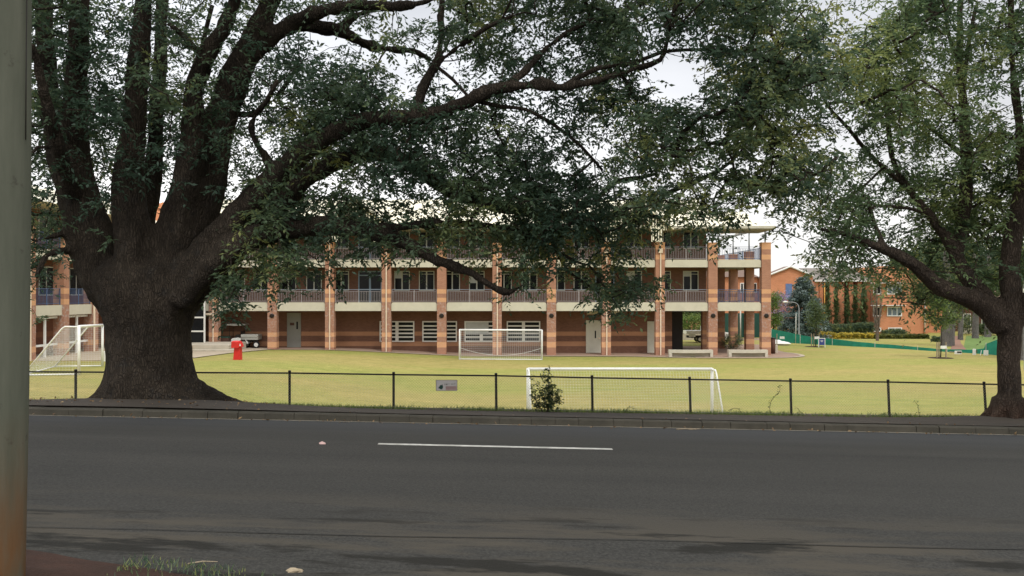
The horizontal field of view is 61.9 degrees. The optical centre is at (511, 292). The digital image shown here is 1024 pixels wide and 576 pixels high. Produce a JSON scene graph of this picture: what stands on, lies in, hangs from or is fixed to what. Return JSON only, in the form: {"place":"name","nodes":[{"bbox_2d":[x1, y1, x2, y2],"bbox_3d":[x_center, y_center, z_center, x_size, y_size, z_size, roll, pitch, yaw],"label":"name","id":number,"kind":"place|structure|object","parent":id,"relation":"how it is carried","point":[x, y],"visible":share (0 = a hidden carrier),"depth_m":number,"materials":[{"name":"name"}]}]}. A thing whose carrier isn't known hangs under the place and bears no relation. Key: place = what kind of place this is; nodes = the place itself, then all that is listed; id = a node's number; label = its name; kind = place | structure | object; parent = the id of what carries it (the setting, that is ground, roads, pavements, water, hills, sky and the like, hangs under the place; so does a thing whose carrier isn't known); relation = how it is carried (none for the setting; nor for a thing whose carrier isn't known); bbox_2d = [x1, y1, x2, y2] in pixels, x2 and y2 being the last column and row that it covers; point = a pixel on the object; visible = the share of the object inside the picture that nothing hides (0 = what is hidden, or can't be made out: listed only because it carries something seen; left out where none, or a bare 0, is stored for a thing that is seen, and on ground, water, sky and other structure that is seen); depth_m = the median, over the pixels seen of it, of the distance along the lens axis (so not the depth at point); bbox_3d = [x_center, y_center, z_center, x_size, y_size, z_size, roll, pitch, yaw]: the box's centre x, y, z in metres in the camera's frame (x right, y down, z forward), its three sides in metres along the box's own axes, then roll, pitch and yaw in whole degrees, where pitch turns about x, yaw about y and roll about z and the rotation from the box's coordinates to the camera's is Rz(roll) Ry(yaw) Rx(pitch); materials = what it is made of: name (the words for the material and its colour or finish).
{"place":"outdoors","nodes":[
{"label":"outdoors","id":0,"kind":"place"},
{"bbox_2d":[26,549,193,575],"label":"soil bank","id":1,"kind":"structure","parent":0,"point":[39,563],"depth_m":4.79,"materials":[{"name":"soil"}]},
{"bbox_2d":[0,0,31,575],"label":"power pole","id":2,"kind":"object","parent":1,"relation":"on","point":[15,129],"visible":1,"depth_m":4.14,"materials":[{"name":"grey metal"}]},
{"bbox_2d":[31,345,192,360],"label":"terrace","id":3,"kind":"structure","parent":0,"point":[88,356],"depth_m":58.14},
{"bbox_2d":[114,552,274,575],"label":"grass","id":4,"kind":"structure","parent":0,"point":[171,562],"depth_m":4.82,"materials":[{"name":"green grass blades"}]},
{"bbox_2d":[33,397,979,416],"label":"grass","id":5,"kind":"structure","parent":0,"point":[604,410],"depth_m":20.13,"materials":[{"name":"green plant"}]},
{"bbox_2d":[248,338,799,357],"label":"school paving","id":6,"kind":"structure","parent":0,"point":[722,353],"depth_m":75.65,"materials":[{"name":"concrete"}]},
{"bbox_2d":[668,349,712,356],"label":"bench","id":7,"kind":"object","parent":6,"relation":"on","point":[690,353],"visible":0.92,"depth_m":73.05,"materials":[{"name":"concrete"}]},
{"bbox_2d":[727,350,767,356],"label":"bench","id":8,"kind":"object","parent":6,"relation":"on","point":[747,353],"visible":0.93,"depth_m":72.94,"materials":[{"name":"concrete"}]},
{"bbox_2d":[771,337,775,353],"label":"litter bin","id":9,"kind":"object","parent":6,"relation":"on","point":[773,341],"visible":0.82,"depth_m":76.62,"materials":[{"name":"black metal"}]},
{"bbox_2d":[26,415,1023,575],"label":"road","id":10,"kind":"structure","parent":0,"point":[949,496],"depth_m":7.24,"materials":[{"name":"asphalt"}]},
{"bbox_2d":[286,567,302,572],"bbox_3d":[-1.278,1.624,5.001,0.109,0.022,0.064,0,0,0],"label":"rock","id":11,"kind":"object","parent":10,"relation":"on","point":[293,570],"visible":1,"depth_m":4.99,"materials":[{"name":"beige stone"}]},
{"bbox_2d":[378,443,612,449],"bbox_3d":[-0.202,1.960,10.889,2.998,0.097,0.100,0,0,-3],"label":"lane marking","id":12,"kind":"object","parent":10,"relation":"on","point":[493,446],"visible":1,"depth_m":10.89,"materials":[{"name":"paint"}]},
{"bbox_2d":[27,526,993,548],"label":"road joint","id":13,"kind":"object","parent":10,"relation":"on","point":[538,538],"visible":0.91,"depth_m":5.75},
{"bbox_2d":[46,415,1003,434],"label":"gutter dust","id":14,"kind":"object","parent":10,"relation":"on","point":[541,425],"visible":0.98,"depth_m":16.26,"materials":[{"name":"soil"}]},
{"bbox_2d":[29,406,1023,434],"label":"kerb","id":15,"kind":"structure","parent":10,"relation":"on","point":[360,417],"depth_m":16.32,"materials":[{"name":"concrete"}]},
{"bbox_2d":[29,305,1023,427],"bbox_3d":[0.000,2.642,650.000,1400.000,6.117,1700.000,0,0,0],"label":"ground","id":16,"kind":"structure","parent":0,"point":[837,363],"depth_m":51.23,"materials":[{"name":"plant"}]},
{"bbox_2d":[30,324,103,375],"bbox_3d":[-23.454,2.899,44.919,2.584,2.655,8.116,0,0,-18],"label":"football goal","id":17,"kind":"object","parent":16,"relation":"on","point":[78,341],"visible":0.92,"depth_m":42.97,"materials":[{"name":"metal"}]},
{"bbox_2d":[30,185,205,360],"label":"school wing","id":18,"kind":"structure","parent":16,"relation":"on","point":[73,306],"depth_m":60.77,"materials":[{"name":"brick"}]},
{"bbox_2d":[38,266,52,295],"bbox_3d":[-33.570,-0.850,61.500,0.060,2.100,2.000,0,0,0],"label":"window","id":19,"kind":"structure","parent":18,"relation":"in","point":[49,268],"depth_m":61.49,"materials":[{"name":"glass"}]},
{"bbox_2d":[38,217,52,239],"bbox_3d":[-33.570,-4.600,61.500,0.060,1.800,2.000,0,0,0],"label":"window","id":20,"kind":"structure","parent":18,"relation":"in","point":[39,220],"depth_m":61.04,"materials":[{"name":"glass"}]},
{"bbox_2d":[69,268,82,294],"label":"window","id":21,"kind":"structure","parent":18,"relation":"in","point":[74,283],"depth_m":65.34,"materials":[{"name":"glass"}]},
{"bbox_2d":[192,342,245,350],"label":"wall","id":22,"kind":"structure","parent":16,"relation":"on","point":[212,346],"depth_m":70.60,"materials":[{"name":"concrete"}]},
{"bbox_2d":[193,348,266,357],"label":"footpath","id":23,"kind":"structure","parent":16,"relation":"on","point":[201,353],"depth_m":67.51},
{"bbox_2d":[225,323,261,347],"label":"utility buggy","id":24,"kind":"object","parent":23,"relation":"on","point":[242,336],"visible":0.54,"depth_m":76.41,"materials":[{"name":"white paint"}]},
{"bbox_2d":[231,341,243,359],"bbox_3d":[-18.179,3.836,56.575,0.700,1.300,0.650,0,0,0],"label":"hydrant box","id":25,"kind":"object","parent":16,"relation":"on","point":[237,346],"visible":0.94,"depth_m":56.40,"materials":[{"name":"red paint"}]},
{"bbox_2d":[30,0,877,401],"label":"broadleaf tree","id":26,"kind":"object","parent":16,"relation":"on","point":[148,284],"visible":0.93,"depth_m":17.42,"materials":[{"name":"green plant"}]},
{"bbox_2d":[156,200,774,354],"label":"school building","id":27,"kind":"structure","parent":16,"relation":"on","point":[437,310],"depth_m":77.58,"materials":[{"name":"brick"}]},
{"bbox_2d":[253,272,266,290],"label":"window","id":28,"kind":"structure","parent":27,"relation":"in","point":[263,283],"depth_m":77.58,"materials":[{"name":"grey glass"}]},
{"bbox_2d":[281,271,295,290],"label":"window","id":29,"kind":"structure","parent":27,"relation":"in","point":[293,286],"depth_m":77.58,"materials":[{"name":"grey glass"}]},
{"bbox_2d":[287,313,300,346],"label":"door","id":30,"kind":"structure","parent":27,"relation":"in","point":[293,319],"depth_m":77.54,"materials":[{"name":"grey paint"}]},
{"bbox_2d":[306,271,321,290],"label":"window","id":31,"kind":"structure","parent":27,"relation":"in","point":[309,284],"depth_m":77.58,"materials":[{"name":"grey glass"}]},
{"bbox_2d":[335,235,348,248],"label":"window","id":32,"kind":"structure","parent":27,"relation":"in","point":[344,241],"depth_m":77.58,"materials":[{"name":"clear glass"}]},
{"bbox_2d":[336,271,348,290],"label":"window","id":33,"kind":"structure","parent":27,"relation":"in","point":[346,273],"depth_m":77.58,"materials":[{"name":"grey glass"}]},
{"bbox_2d":[358,271,381,302],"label":"glazed door","id":34,"kind":"structure","parent":27,"relation":"in","point":[363,283],"depth_m":77.58,"materials":[{"name":"grey glass"}]},
{"bbox_2d":[358,237,381,259],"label":"glazed door","id":35,"kind":"structure","parent":27,"relation":"in","point":[362,246],"depth_m":77.58,"materials":[{"name":"grey glass"}]},
{"bbox_2d":[380,321,413,341],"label":"louvre window","id":36,"kind":"structure","parent":27,"relation":"in","point":[402,331],"depth_m":77.52,"materials":[{"name":"white paint"}]},
{"bbox_2d":[394,271,409,290],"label":"window","id":37,"kind":"structure","parent":27,"relation":"in","point":[398,282],"depth_m":77.58,"materials":[{"name":"grey glass"}]},
{"bbox_2d":[419,271,433,290],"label":"window","id":38,"kind":"structure","parent":27,"relation":"in","point":[428,278],"depth_m":77.58,"materials":[{"name":"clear glass"}]},
{"bbox_2d":[419,232,433,248],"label":"window","id":39,"kind":"structure","parent":27,"relation":"in","point":[427,243],"depth_m":77.58,"materials":[{"name":"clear glass"}]},
{"bbox_2d":[422,321,456,341],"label":"louvre window","id":40,"kind":"structure","parent":27,"relation":"in","point":[429,328],"depth_m":77.58,"materials":[{"name":"white paint"}]},
{"bbox_2d":[447,271,459,290],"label":"window","id":41,"kind":"structure","parent":27,"relation":"in","point":[453,282],"depth_m":77.58,"materials":[{"name":"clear glass"}]},
{"bbox_2d":[469,271,484,290],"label":"window","id":42,"kind":"structure","parent":27,"relation":"in","point":[477,285],"depth_m":77.58,"materials":[{"name":"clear glass"}]},
{"bbox_2d":[464,321,492,341],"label":"louvre window","id":43,"kind":"structure","parent":27,"relation":"in","point":[467,324],"depth_m":77.50,"materials":[{"name":"white paint"}]},
{"bbox_2d":[502,271,511,288],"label":"window","id":44,"kind":"structure","parent":27,"relation":"in","point":[504,283],"depth_m":77.58,"materials":[{"name":"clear glass"}]},
{"bbox_2d":[507,321,539,341],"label":"louvre window","id":45,"kind":"structure","parent":27,"relation":"in","point":[524,336],"depth_m":77.58,"materials":[{"name":"white paint"}]},
{"bbox_2d":[522,271,536,290],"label":"window","id":46,"kind":"structure","parent":27,"relation":"in","point":[533,278],"depth_m":77.58,"materials":[{"name":"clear glass"}]},
{"bbox_2d":[556,271,564,290],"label":"window","id":47,"kind":"structure","parent":27,"relation":"in","point":[561,285],"depth_m":77.58,"materials":[{"name":"clear glass"}]},
{"bbox_2d":[574,271,588,290],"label":"window","id":48,"kind":"structure","parent":27,"relation":"in","point":[576,282],"depth_m":77.58,"materials":[{"name":"clear glass"}]},
{"bbox_2d":[586,320,600,352],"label":"door","id":49,"kind":"structure","parent":27,"relation":"in","point":[593,330],"depth_m":77.54,"materials":[{"name":"white paint"}]},
{"bbox_2d":[626,233,641,248],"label":"window","id":50,"kind":"structure","parent":27,"relation":"in","point":[635,245],"depth_m":77.58,"materials":[{"name":"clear glass"}]},
{"bbox_2d":[647,321,653,352],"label":"door","id":51,"kind":"structure","parent":27,"relation":"in","point":[650,324],"depth_m":77.54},
{"bbox_2d":[657,232,670,248],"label":"window","id":52,"kind":"structure","parent":27,"relation":"in","point":[663,239],"depth_m":77.58,"materials":[{"name":"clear glass"}]},
{"bbox_2d":[665,271,670,290],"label":"window","id":53,"kind":"structure","parent":27,"relation":"in","point":[668,273],"depth_m":77.58,"materials":[{"name":"clear glass"}]},
{"bbox_2d":[683,271,698,290],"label":"window","id":54,"kind":"structure","parent":27,"relation":"in","point":[692,281],"depth_m":77.58,"materials":[{"name":"clear glass"}]},
{"bbox_2d":[683,232,698,248],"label":"window","id":55,"kind":"structure","parent":27,"relation":"in","point":[689,246],"depth_m":77.58,"materials":[{"name":"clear glass"}]},
{"bbox_2d":[459,329,542,359],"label":"football goal","id":56,"kind":"object","parent":16,"relation":"on","point":[463,330],"visible":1,"depth_m":70.26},
{"bbox_2d":[29,369,1023,416],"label":"chain link fence","id":57,"kind":"object","parent":16,"relation":"on","point":[592,377],"visible":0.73,"depth_m":20.07,"materials":[{"name":"black metal"}]},
{"bbox_2d":[436,380,456,390],"bbox_3d":[-1.520,2.153,19.855,0.500,0.253,0.013,0,0,0],"label":"sign","id":58,"kind":"object","parent":57,"relation":"attached to","point":[446,385],"visible":1,"depth_m":19.85,"materials":[{"name":"white plastic"}]},
{"bbox_2d":[29,398,1023,425],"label":"footpath","id":59,"kind":"structure","parent":16,"relation":"on","point":[950,420],"depth_m":17.50,"materials":[{"name":"concrete"}]},
{"bbox_2d":[29,395,1016,434],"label":"fallen leaves","id":60,"kind":"object","parent":59,"relation":"on","point":[429,422],"visible":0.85,"depth_m":16.50,"materials":[{"name":"brown plant"}]},
{"bbox_2d":[529,365,563,411],"bbox_3d":[0.793,2.238,19.741,0.827,1.149,0.788,0,0,0],"label":"shrub","id":61,"kind":"object","parent":16,"relation":"on","point":[551,402],"visible":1,"depth_m":19.70,"materials":[{"name":"green plant"}]},
{"bbox_2d":[526,368,723,411],"bbox_3d":[4.283,4.195,32.565,7.430,2.519,1.990,0,0,0],"label":"football goal","id":62,"kind":"object","parent":16,"relation":"on","point":[713,371],"visible":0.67,"depth_m":33.44,"materials":[{"name":"metal"}]},
{"bbox_2d":[683,313,700,329],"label":"hedge","id":63,"kind":"object","parent":16,"relation":"on","point":[690,322],"visible":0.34,"depth_m":111.50,"materials":[{"name":"green plant"}]},
{"bbox_2d":[683,311,700,325],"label":"broadleaf tree","id":64,"kind":"object","parent":16,"relation":"on","point":[692,312],"visible":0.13,"depth_m":119.20,"materials":[{"name":"green plant"}]},
{"bbox_2d":[683,326,728,342],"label":"pickup truck","id":65,"kind":"object","parent":16,"relation":"on","point":[692,333],"visible":0.46,"depth_m":94.02,"materials":[{"name":"white paint"}]},
{"bbox_2d":[719,333,743,348],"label":"shrub","id":66,"kind":"object","parent":16,"relation":"on","point":[726,344],"visible":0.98,"depth_m":83.86,"materials":[{"name":"green plant"}]},
{"bbox_2d":[725,311,758,337],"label":"screen fence","id":67,"kind":"object","parent":16,"relation":"on","point":[741,324],"visible":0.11,"depth_m":105.00,"materials":[{"name":"green plastic"}]},
{"bbox_2d":[686,266,813,329],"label":"brick hall","id":68,"kind":"structure","parent":16,"relation":"on","point":[784,278],"depth_m":117.00,"materials":[{"name":"orange brick"}]},
{"bbox_2d":[786,284,791,297],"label":"window","id":69,"kind":"structure","parent":68,"relation":"in","point":[788,286],"depth_m":116.94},
{"bbox_2d":[771,290,785,328],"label":"broadleaf tree","id":70,"kind":"object","parent":16,"relation":"on","point":[775,299],"visible":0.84,"depth_m":97.73,"materials":[{"name":"green plant"}]},
{"bbox_2d":[771,288,789,327],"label":"jacaranda tree","id":71,"kind":"object","parent":16,"relation":"on","point":[783,295],"visible":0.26,"depth_m":111.64,"materials":[{"name":"purple plant"}]},
{"bbox_2d":[783,301,799,334],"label":"street lamp","id":72,"kind":"object","parent":16,"relation":"on","point":[798,316],"visible":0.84,"depth_m":96.95,"materials":[{"name":"metal"}]},
{"bbox_2d":[775,276,833,338],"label":"conifer","id":73,"kind":"object","parent":16,"relation":"on","point":[800,296],"visible":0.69,"depth_m":101.23,"materials":[{"name":"green plant"}]},
{"bbox_2d":[805,333,823,346],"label":"tree stakes","id":74,"kind":"object","parent":16,"relation":"on","point":[813,341],"visible":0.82,"depth_m":86.79,"materials":[{"name":"brown wood"}]},
{"bbox_2d":[803,297,829,345],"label":"young tree","id":75,"kind":"object","parent":16,"relation":"on","point":[815,306],"visible":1,"depth_m":86.88,"materials":[{"name":"green plant"}]},
{"bbox_2d":[823,285,831,323],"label":"cypress","id":76,"kind":"object","parent":16,"relation":"on","point":[827,304],"visible":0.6,"depth_m":118.65,"materials":[{"name":"green plant"}]},
{"bbox_2d":[823,323,841,333],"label":"hedge","id":77,"kind":"object","parent":16,"relation":"on","point":[837,328],"visible":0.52,"depth_m":115.45,"materials":[{"name":"green plant"}]},
{"bbox_2d":[832,293,840,324],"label":"cypress","id":78,"kind":"object","parent":16,"relation":"on","point":[836,311],"visible":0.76,"depth_m":118.66,"materials":[{"name":"green plant"}]},
{"bbox_2d":[842,288,850,323],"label":"cypress","id":79,"kind":"object","parent":16,"relation":"on","point":[847,309],"visible":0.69,"depth_m":118.66,"materials":[{"name":"green plant"}]},
{"bbox_2d":[837,323,856,332],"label":"hedge","id":80,"kind":"object","parent":16,"relation":"on","point":[849,327],"visible":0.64,"depth_m":115.43,"materials":[{"name":"green plant"}]},
{"bbox_2d":[827,332,873,338],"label":"hedge","id":81,"kind":"object","parent":16,"relation":"on","point":[847,335],"visible":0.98,"depth_m":103.47,"materials":[{"name":"yellow plant"}]},
{"bbox_2d":[851,285,860,322],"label":"cypress","id":82,"kind":"object","parent":16,"relation":"on","point":[855,315],"visible":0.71,"depth_m":118.69,"materials":[{"name":"green plant"}]},
{"bbox_2d":[851,321,874,333],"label":"hedge","id":83,"kind":"object","parent":16,"relation":"on","point":[866,327],"visible":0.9,"depth_m":115.47,"materials":[{"name":"green plant"}]},
{"bbox_2d":[858,285,868,323],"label":"cypress","id":84,"kind":"object","parent":16,"relation":"on","point":[864,305],"visible":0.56,"depth_m":118.68,"materials":[{"name":"green plant"}]},
{"bbox_2d":[799,266,941,333],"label":"brick building","id":85,"kind":"structure","parent":16,"relation":"on","point":[890,318],"depth_m":118.97,"materials":[{"name":"orange brick"}]},
{"bbox_2d":[887,307,901,315],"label":"window","id":86,"kind":"structure","parent":85,"relation":"in","point":[890,312],"depth_m":116.94,"materials":[{"name":"white paint"}]},
{"bbox_2d":[870,278,886,340],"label":"bare tree","id":87,"kind":"object","parent":16,"relation":"on","point":[876,320],"visible":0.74,"depth_m":97.89,"materials":[{"name":"brown plant"}]},
{"bbox_2d":[771,328,996,354],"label":"fence","id":88,"kind":"object","parent":16,"relation":"on","point":[991,347],"visible":0.56,"depth_m":87.31,"materials":[{"name":"green fabric"}]},
{"bbox_2d":[880,329,907,333],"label":"hedge","id":89,"kind":"object","parent":16,"relation":"on","point":[896,331],"visible":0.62,"depth_m":112.44,"materials":[{"name":"green plant"}]},
{"bbox_2d":[873,333,929,338],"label":"hedge","id":90,"kind":"object","parent":16,"relation":"on","point":[903,336],"visible":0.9,"depth_m":103.39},
{"bbox_2d":[786,0,1023,418],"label":"broadleaf tree","id":91,"kind":"object","parent":16,"relation":"on","point":[1002,316],"visible":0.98,"depth_m":19.17,"materials":[{"name":"green plant"}]},
{"bbox_2d":[884,240,925,265],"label":"background tree","id":92,"kind":"object","parent":16,"relation":"on","point":[919,246],"visible":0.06,"depth_m":169.37,"materials":[{"name":"green plant"}]},
{"bbox_2d":[918,251,960,345],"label":"pale tree","id":93,"kind":"object","parent":16,"relation":"on","point":[948,337],"visible":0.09,"depth_m":87.65,"materials":[{"name":"grey plant"}]},
{"bbox_2d":[928,342,952,358],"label":"tree stakes","id":94,"kind":"object","parent":16,"relation":"on","point":[938,350],"visible":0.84,"depth_m":71.81,"materials":[{"name":"brown wood"}]},
{"bbox_2d":[921,298,961,356],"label":"young tree","id":95,"kind":"object","parent":16,"relation":"on","point":[948,320],"visible":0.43,"depth_m":71.94,"materials":[{"name":"green plant"}]},
{"bbox_2d":[917,244,969,276],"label":"background tree","id":96,"kind":"object","parent":16,"relation":"on","point":[942,253],"visible":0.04,"depth_m":133.25,"materials":[{"name":"green plant"}]},
{"bbox_2d":[950,269,967,339],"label":"pale tree","id":97,"kind":"object","parent":16,"relation":"on","point":[960,330],"visible":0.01,"depth_m":99.77,"materials":[{"name":"grey plant"}]},
{"bbox_2d":[957,313,980,334],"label":"shrub","id":98,"kind":"object","parent":16,"relation":"on","point":[965,320],"visible":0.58,"depth_m":115.77,"materials":[{"name":"green plant"}]},
{"bbox_2d":[955,291,999,330],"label":"brick cottage","id":99,"kind":"structure","parent":16,"relation":"on","point":[970,312],"depth_m":126.00,"materials":[{"name":"brown brick"}]},
{"bbox_2d":[967,235,990,268],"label":"background tree","id":100,"kind":"object","parent":16,"relation":"on","point":[981,260],"visible":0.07,"depth_m":138.10,"materials":[{"name":"green plant"}]},
{"bbox_2d":[979,322,984,335],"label":"shrub","id":101,"kind":"object","parent":16,"relation":"on","point":[981,328],"visible":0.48,"depth_m":111.73,"materials":[{"name":"green plant"}]},
{"bbox_2d":[979,242,1023,290],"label":"background tree","id":102,"kind":"object","parent":16,"relation":"on","point":[997,259],"visible":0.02,"depth_m":134.59,"materials":[{"name":"green plant"}]},
{"bbox_2d":[993,245,1023,360],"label":"pale tree","id":103,"kind":"object","parent":16,"relation":"on","point":[1022,353],"visible":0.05,"depth_m":69.61,"materials":[{"name":"green plant"}]},
{"bbox_2d":[31,0,1023,276],"label":"sky","id":104,"kind":"structure","parent":0,"point":[675,72],"materials":[{"name":"white"}]},
{"bbox_2d":[295,349,804,357],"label":"path edge","id":105,"kind":"object","parent":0,"point":[801,355],"visible":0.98,"depth_m":73.95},
{"bbox_2d":[950,336,965,351],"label":"garden path","id":106,"kind":"structure","parent":0,"point":[958,345],"depth_m":88.09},
{"bbox_2d":[964,336,996,349],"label":"garden lawn","id":107,"kind":"structure","parent":0,"point":[970,343],"depth_m":95.69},
{"bbox_2d":[972,254,999,337],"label":"pale tree","id":108,"kind":"object","parent":107,"relation":"on","point":[975,326],"visible":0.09,"depth_m":103.67,"materials":[{"name":"grey plant"}]},
{"bbox_2d":[984,254,999,336],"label":"pale tree","id":109,"kind":"object","parent":107,"relation":"on","point":[987,335],"visible":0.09,"depth_m":107.81,"materials":[{"name":"grey plant"}]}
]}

